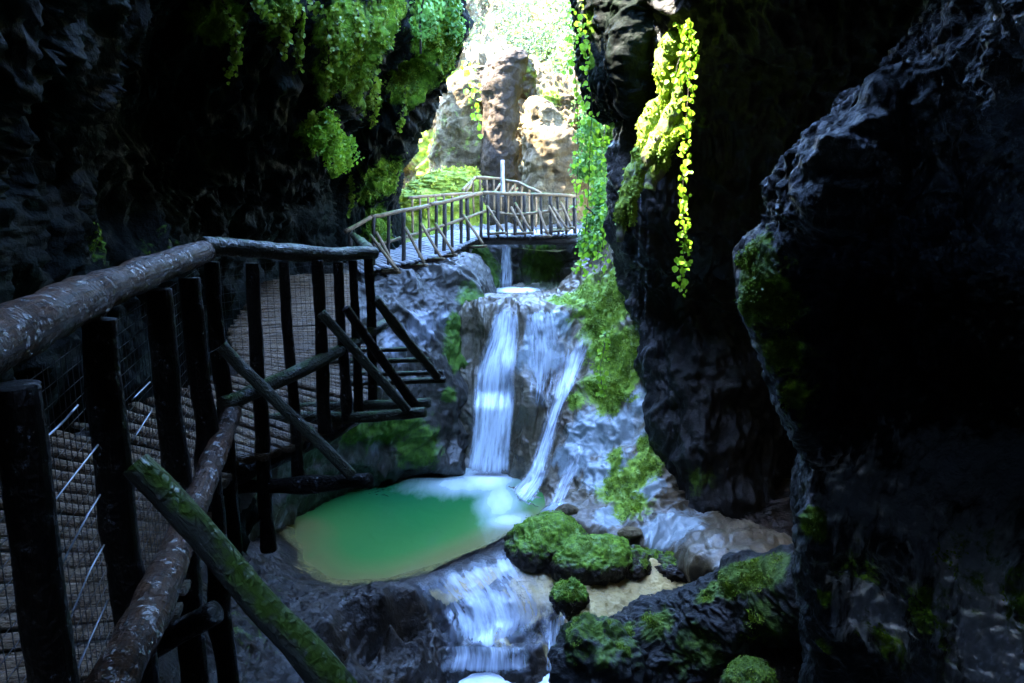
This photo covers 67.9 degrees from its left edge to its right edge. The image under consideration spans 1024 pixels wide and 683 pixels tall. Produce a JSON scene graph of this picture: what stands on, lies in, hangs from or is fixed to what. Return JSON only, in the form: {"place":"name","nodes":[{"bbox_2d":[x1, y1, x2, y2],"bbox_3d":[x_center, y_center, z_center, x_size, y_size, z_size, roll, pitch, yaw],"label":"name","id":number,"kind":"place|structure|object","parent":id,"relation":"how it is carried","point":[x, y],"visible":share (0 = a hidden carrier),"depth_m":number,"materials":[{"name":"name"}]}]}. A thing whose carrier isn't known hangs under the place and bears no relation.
{"place":"outdoors","nodes":[
{"label":"outdoors","id":0,"kind":"place"},
{"bbox_2d":[0,0,473,653],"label":"cliff","id":1,"kind":"structure","parent":0,"point":[134,128],"depth_m":7.90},
{"bbox_2d":[0,233,445,682],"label":"walkway","id":2,"kind":"structure","parent":1,"relation":"attached to","point":[151,536],"depth_m":2.98,"materials":[{"name":"brown wood"}]},
{"bbox_2d":[219,0,243,84],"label":"hanging vine","id":3,"kind":"object","parent":1,"relation":"hanging from","point":[235,29],"visible":1,"depth_m":7.58,"materials":[{"name":"green plant"}]},
{"bbox_2d":[250,0,293,61],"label":"hanging vine","id":4,"kind":"object","parent":1,"relation":"hanging from","point":[257,6],"visible":1,"depth_m":7.92,"materials":[{"name":"green plant"}]},
{"bbox_2d":[90,0,463,253],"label":"moss","id":5,"kind":"object","parent":1,"relation":"attached to","point":[291,20],"visible":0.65,"depth_m":12.75,"materials":[{"name":"green plant"}]},
{"bbox_2d":[291,0,306,74],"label":"hanging vine","id":6,"kind":"object","parent":1,"relation":"hanging from","point":[299,44],"visible":0.95,"depth_m":8.62,"materials":[{"name":"green plant"}]},
{"bbox_2d":[307,109,319,131],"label":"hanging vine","id":7,"kind":"object","parent":1,"relation":"hanging from","point":[312,116],"visible":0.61,"depth_m":9.47,"materials":[{"name":"green plant"}]},
{"bbox_2d":[306,0,334,93],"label":"hanging vine","id":8,"kind":"object","parent":1,"relation":"hanging from","point":[329,49],"visible":1,"depth_m":8.86,"materials":[{"name":"green plant"}]},
{"bbox_2d":[302,104,364,175],"bbox_3d":[-2.494,-2.922,11.347,0.702,0.883,3.730,-1,12,-6],"label":"moss clump","id":9,"kind":"object","parent":1,"relation":"attached to","point":[325,142],"visible":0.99,"depth_m":9.83,"materials":[{"name":"green plant"}]},
{"bbox_2d":[329,2,345,66],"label":"hanging vine","id":10,"kind":"object","parent":1,"relation":"hanging from","point":[337,11],"visible":0.98,"depth_m":9.00,"materials":[{"name":"green plant"}]},
{"bbox_2d":[346,175,355,217],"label":"hanging vine","id":11,"kind":"object","parent":1,"relation":"hanging from","point":[351,183],"visible":1,"depth_m":15.04,"materials":[{"name":"green plant"}]},
{"bbox_2d":[350,0,367,65],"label":"hanging vine","id":12,"kind":"object","parent":1,"relation":"hanging from","point":[359,28],"visible":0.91,"depth_m":9.27,"materials":[{"name":"green plant"}]},
{"bbox_2d":[369,68,381,128],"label":"hanging vine","id":13,"kind":"object","parent":1,"relation":"hanging from","point":[377,89],"visible":0.99,"depth_m":12.16,"materials":[{"name":"green plant"}]},
{"bbox_2d":[335,0,459,245],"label":"wall foliage","id":14,"kind":"object","parent":1,"relation":"attached to","point":[402,94],"visible":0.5,"depth_m":12.98,"materials":[{"name":"green plant"}]},
{"bbox_2d":[396,82,408,132],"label":"hanging vine","id":15,"kind":"object","parent":1,"relation":"hanging from","point":[405,109],"visible":1,"depth_m":13.18,"materials":[{"name":"green plant"}]},
{"bbox_2d":[409,0,469,58],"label":"shrub","id":16,"kind":"object","parent":1,"relation":"on","point":[422,17],"visible":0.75,"depth_m":12.55,"materials":[{"name":"green plant"}]},
{"bbox_2d":[460,60,483,138],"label":"hanging vine","id":17,"kind":"object","parent":1,"relation":"hanging from","point":[466,73],"visible":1,"depth_m":22.93,"materials":[{"name":"green plant"}]},
{"bbox_2d":[209,251,496,541],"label":"cliff","id":18,"kind":"structure","parent":0,"point":[424,305],"depth_m":13.87,"materials":[{"name":"grey stone"}]},
{"bbox_2d":[344,191,581,273],"bbox_3d":[-1.129,-2.415,16.860,3.332,1.823,7.742,11,16,42],"label":"footbridge","id":19,"kind":"object","parent":18,"relation":"on","point":[441,246],"visible":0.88,"depth_m":16.51,"materials":[{"name":"brown wood"}]},
{"bbox_2d":[279,468,544,582],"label":"pool water","id":20,"kind":"structure","parent":0,"point":[400,528],"depth_m":12.18,"materials":[{"name":"green liquid"}]},
{"bbox_2d":[72,478,798,682],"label":"ground","id":21,"kind":"structure","parent":0,"point":[406,629],"depth_m":9.91,"materials":[{"name":"grey stone"}]},
{"bbox_2d":[503,510,587,573],"bbox_3d":[0.552,3.073,11.512,1.364,1.013,1.327,0,12,0],"label":"boulder","id":22,"kind":"object","parent":21,"relation":"on","point":[524,554],"visible":0.59,"depth_m":11.09,"materials":[{"name":"green plant"}]},
{"bbox_2d":[555,503,578,515],"bbox_3d":[0.846,2.601,11.720,0.371,0.169,0.284,0,12,0],"label":"stone","id":23,"kind":"object","parent":22,"relation":"on","point":[568,509],"visible":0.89,"depth_m":11.65,"materials":[{"name":"grey stone"}]},
{"bbox_2d":[511,510,779,682],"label":"moss","id":24,"kind":"object","parent":22,"relation":"on","point":[645,562],"visible":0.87,"depth_m":10.08,"materials":[{"name":"green plant"}]},
{"bbox_2d":[515,347,580,500],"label":"waterfall","id":25,"kind":"structure","parent":21,"relation":"on","point":[532,481],"depth_m":13.77,"materials":[{"name":"liquid"}]},
{"bbox_2d":[549,577,589,617],"bbox_3d":[0.771,3.463,10.265,0.556,0.524,0.466,0,12,0],"label":"boulder","id":26,"kind":"object","parent":21,"relation":"on","point":[565,606],"visible":0.95,"depth_m":10.12,"materials":[{"name":"green plant"}]},
{"bbox_2d":[549,533,633,585],"bbox_3d":[1.139,3.181,11.065,1.298,0.731,1.099,0,12,0],"label":"boulder","id":27,"kind":"object","parent":21,"relation":"on","point":[596,568],"visible":0.83,"depth_m":10.71,"materials":[{"name":"green plant"}]},
{"bbox_2d":[547,611,653,682],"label":"boulder","id":28,"kind":"object","parent":21,"relation":"on","point":[597,655],"visible":0.97,"depth_m":9.06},
{"bbox_2d":[626,544,663,580],"bbox_3d":[1.893,3.255,11.076,0.955,0.545,0.735,0,12,0],"label":"boulder","id":29,"kind":"object","parent":21,"relation":"on","point":[636,572],"visible":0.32,"depth_m":10.86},
{"bbox_2d":[654,553,687,582],"bbox_3d":[2.528,3.271,10.929,1.071,0.462,0.659,0,12,0],"label":"boulder","id":30,"kind":"object","parent":21,"relation":"on","point":[669,569],"visible":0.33,"depth_m":10.74,"materials":[{"name":"grey stone"}]},
{"bbox_2d":[609,543,800,682],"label":"rock ledge","id":31,"kind":"object","parent":21,"relation":"on","point":[681,649],"visible":0.61,"depth_m":8.93,"materials":[{"name":"grey stone"}]},
{"bbox_2d":[721,655,777,682],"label":"boulder","id":32,"kind":"object","parent":21,"relation":"on","point":[724,679],"visible":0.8,"depth_m":8.29,"materials":[{"name":"green plant"}]},
{"bbox_2d":[406,238,563,251],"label":"ground","id":33,"kind":"structure","parent":0,"point":[409,240],"depth_m":18.67,"materials":[{"name":"grey stone"}]},
{"bbox_2d":[399,168,486,237],"bbox_3d":[-2.647,-3.542,22.810,4.164,3.245,3.189,0,12,0],"label":"rock mound","id":34,"kind":"object","parent":33,"relation":"on","point":[427,189],"visible":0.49,"depth_m":21.62,"materials":[{"name":"green plant"},{"name":"green foliage"}]},
{"bbox_2d":[400,165,485,222],"bbox_3d":[-2.656,-3.547,22.812,4.129,3.456,3.065,0,12,0],"label":"moss","id":35,"kind":"object","parent":34,"relation":"on","point":[469,168],"visible":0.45,"depth_m":21.80,"materials":[{"name":"green plant"}]},
{"bbox_2d":[427,65,484,172],"bbox_3d":[-1.731,-5.753,25.338,3.387,6.520,2.489,0,12,0],"label":"rock pillar","id":36,"kind":"object","parent":33,"relation":"on","point":[457,142],"visible":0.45,"depth_m":24.40,"materials":[{"name":"grey stone"}]},
{"bbox_2d":[500,160,504,195],"bbox_3d":[-0.243,-4.407,20.526,0.140,0.965,0.140,0,12,0],"label":"wooden post","id":37,"kind":"object","parent":33,"relation":"on","point":[502,178],"visible":0.9,"depth_m":20.49,"materials":[{"name":"white wood"}]},
{"bbox_2d":[479,47,528,225],"bbox_3d":[-0.339,-5.747,24.366,1.765,6.911,1.644,0,12,0],"label":"rock pillar","id":38,"kind":"object","parent":33,"relation":"on","point":[501,75],"visible":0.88,"depth_m":23.60,"materials":[{"name":"beige stone"}]},
{"bbox_2d":[494,53,537,99],"bbox_3d":[0.102,-8.424,24.201,1.461,1.489,1.231,0,12,0],"label":"rock pillar","id":39,"kind":"object","parent":38,"relation":"on","point":[529,82],"visible":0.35,"depth_m":23.91,"materials":[{"name":"stone"}]},
{"bbox_2d":[518,95,592,225],"bbox_3d":[1.272,-4.252,21.508,2.624,5.174,2.182,0,12,0],"label":"rock pillar","id":40,"kind":"object","parent":33,"relation":"on","point":[549,146],"visible":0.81,"depth_m":20.73,"materials":[{"name":"beige stone"}]},
{"bbox_2d":[453,646,519,670],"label":"waterfall","id":41,"kind":"structure","parent":0,"point":[478,659],"depth_m":9.80,"materials":[{"name":"liquid"}]},
{"bbox_2d":[452,563,522,644],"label":"stream cascade","id":42,"kind":"object","parent":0,"point":[483,618],"visible":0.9,"depth_m":10.44,"materials":[{"name":"liquid"}]},
{"bbox_2d":[469,311,515,471],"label":"waterfall","id":43,"kind":"structure","parent":0,"point":[492,429],"depth_m":14.11,"materials":[{"name":"liquid"}]},
{"bbox_2d":[402,39,596,207],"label":"cliff","id":44,"kind":"structure","parent":0,"point":[554,89],"depth_m":26.47,"materials":[{"name":"beige stone"}]},
{"bbox_2d":[459,672,549,682],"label":"stream water","id":45,"kind":"structure","parent":0,"point":[486,677],"depth_m":9.74,"materials":[{"name":"white liquid"}]},
{"bbox_2d":[549,621,562,670],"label":"waterfall","id":46,"kind":"structure","parent":45,"relation":"on","point":[556,631],"depth_m":9.99,"materials":[{"name":"liquid"}]},
{"bbox_2d":[471,280,559,308],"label":"stream water","id":47,"kind":"structure","parent":0,"point":[508,288],"depth_m":17.65,"materials":[{"name":"white liquid"}]},
{"bbox_2d":[450,220,593,284],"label":"cliff","id":48,"kind":"structure","parent":0,"point":[527,263],"depth_m":18.71,"materials":[{"name":"grey stone"}]},
{"bbox_2d":[461,176,541,226],"bbox_3d":[-0.090,-3.855,20.795,2.543,1.333,1.390,6,13,25],"label":"footpath railing","id":49,"kind":"object","parent":48,"relation":"on","point":[470,183],"visible":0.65,"depth_m":21.10,"materials":[{"name":"brown wood"}]},
{"bbox_2d":[502,248,510,283],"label":"waterfall","id":50,"kind":"structure","parent":48,"relation":"on","point":[506,253],"depth_m":18.28,"materials":[{"name":"liquid"}]},
{"bbox_2d":[465,0,601,200],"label":"cliff","id":51,"kind":"structure","parent":0,"point":[487,36],"depth_m":39.04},
{"bbox_2d":[466,0,505,45],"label":"hillside foliage","id":52,"kind":"object","parent":51,"relation":"on","point":[480,23],"visible":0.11,"depth_m":43.73,"materials":[{"name":"plant"}]},
{"bbox_2d":[490,0,586,124],"bbox_3d":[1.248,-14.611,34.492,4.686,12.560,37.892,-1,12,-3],"label":"hillside foliage","id":53,"kind":"object","parent":51,"relation":"on","point":[509,14],"visible":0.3,"depth_m":35.35,"materials":[{"name":"green plant"}]},
{"bbox_2d":[569,0,655,125],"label":"cliff","id":54,"kind":"structure","parent":0,"point":[620,80],"depth_m":10.36,"materials":[{"name":"grey stone"}]},
{"bbox_2d":[561,2,588,214],"bbox_3d":[1.144,-3.897,12.948,0.468,3.511,1.312,3,12,13],"label":"hanging vine","id":55,"kind":"object","parent":54,"relation":"hanging from","point":[579,98],"visible":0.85,"depth_m":12.72,"materials":[{"name":"green plant"}]},
{"bbox_2d":[566,0,599,276],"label":"hanging vine","id":56,"kind":"object","parent":54,"relation":"hanging from","point":[583,49],"visible":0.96,"depth_m":11.95,"materials":[{"name":"green plant"}]},
{"bbox_2d":[568,111,613,262],"bbox_3d":[2.117,-3.333,16.070,1.734,3.453,3.262,0,12,0],"label":"vine","id":57,"kind":"object","parent":54,"relation":"hanging from","point":[596,221],"visible":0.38,"depth_m":15.91,"materials":[{"name":"green plant"}]},
{"bbox_2d":[589,121,612,281],"bbox_3d":[1.664,-2.578,13.798,0.501,3.036,0.602,0,12,0],"label":"hanging vine","id":58,"kind":"object","parent":54,"relation":"hanging from","point":[601,213],"visible":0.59,"depth_m":13.82,"materials":[{"name":"green plant"}]},
{"bbox_2d":[593,122,614,206],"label":"hanging vine","id":59,"kind":"object","parent":54,"relation":"hanging from","point":[612,124],"visible":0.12,"depth_m":13.02,"materials":[{"name":"green plant"}]},
{"bbox_2d":[458,242,792,582],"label":"cliff","id":60,"kind":"structure","parent":0,"point":[699,544],"depth_m":13.50,"materials":[{"name":"grey stone"}]},
{"bbox_2d":[531,312,553,386],"bbox_3d":[0.593,0.296,14.066,0.741,1.820,0.866,-2,12,-10],"label":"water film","id":61,"kind":"object","parent":60,"relation":"on","point":[545,361],"visible":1,"depth_m":14.13,"materials":[{"name":"white liquid"}]},
{"bbox_2d":[554,446,580,504],"bbox_3d":[0.864,2.260,12.920,0.456,0.863,1.309,6,13,26],"label":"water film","id":62,"kind":"object","parent":60,"relation":"on","point":[571,475],"visible":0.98,"depth_m":13.27,"materials":[{"name":"white liquid"}]},
{"bbox_2d":[593,328,613,397],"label":"hanging vine","id":63,"kind":"object","parent":60,"relation":"hanging from","point":[600,378],"visible":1,"depth_m":13.02,"materials":[{"name":"green plant"}]},
{"bbox_2d":[548,263,664,521],"bbox_3d":[1.890,0.347,13.478,1.723,4.208,4.280,-3,12,-14],"label":"moss","id":64,"kind":"object","parent":60,"relation":"attached to","point":[597,322],"visible":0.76,"depth_m":13.56,"materials":[{"name":"green plant"}]},
{"bbox_2d":[617,526,642,538],"bbox_3d":[1.757,2.850,11.336,0.384,0.173,0.275,0,12,0],"label":"stone","id":65,"kind":"object","parent":60,"relation":"on","point":[630,532],"visible":0.98,"depth_m":11.26,"materials":[{"name":"grey stone"}]},
{"bbox_2d":[692,644,802,682],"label":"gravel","id":66,"kind":"structure","parent":0,"point":[780,656],"depth_m":9.04,"materials":[{"name":"stone"}]},
{"bbox_2d":[603,0,922,518],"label":"cliff","id":67,"kind":"structure","parent":0,"point":[773,79],"depth_m":11.17,"materials":[{"name":"grey stone"}]},
{"bbox_2d":[612,29,695,241],"bbox_3d":[1.999,-2.751,9.913,1.101,2.884,0.893,-11,16,-43],"label":"mossy flowstone","id":68,"kind":"object","parent":67,"relation":"attached to","point":[659,120],"visible":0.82,"depth_m":9.62,"materials":[{"name":"green plant"}]},
{"bbox_2d":[662,22,693,88],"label":"hanging vine","id":69,"kind":"object","parent":67,"relation":"hanging from","point":[681,59],"visible":0.7,"depth_m":9.38,"materials":[{"name":"green plant"}]},
{"bbox_2d":[672,18,699,296],"bbox_3d":[2.143,-2.209,9.343,0.306,3.357,0.419,0,12,0],"label":"hanging vine","id":70,"kind":"object","parent":67,"relation":"hanging from","point":[686,162],"visible":1,"depth_m":9.29,"materials":[{"name":"green plant"}]},
{"bbox_2d":[732,0,1023,682],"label":"cliff","id":71,"kind":"structure","parent":0,"point":[888,231],"depth_m":5.82,"materials":[{"name":"grey stone"}]},
{"bbox_2d":[622,239,1008,675],"bbox_3d":[2.471,1.649,7.054,1.591,5.258,4.538,-2,12,-8],"label":"moss","id":72,"kind":"object","parent":71,"relation":"attached to","point":[753,287],"visible":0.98,"depth_m":5.97,"materials":[{"name":"green plant"}]}
]}

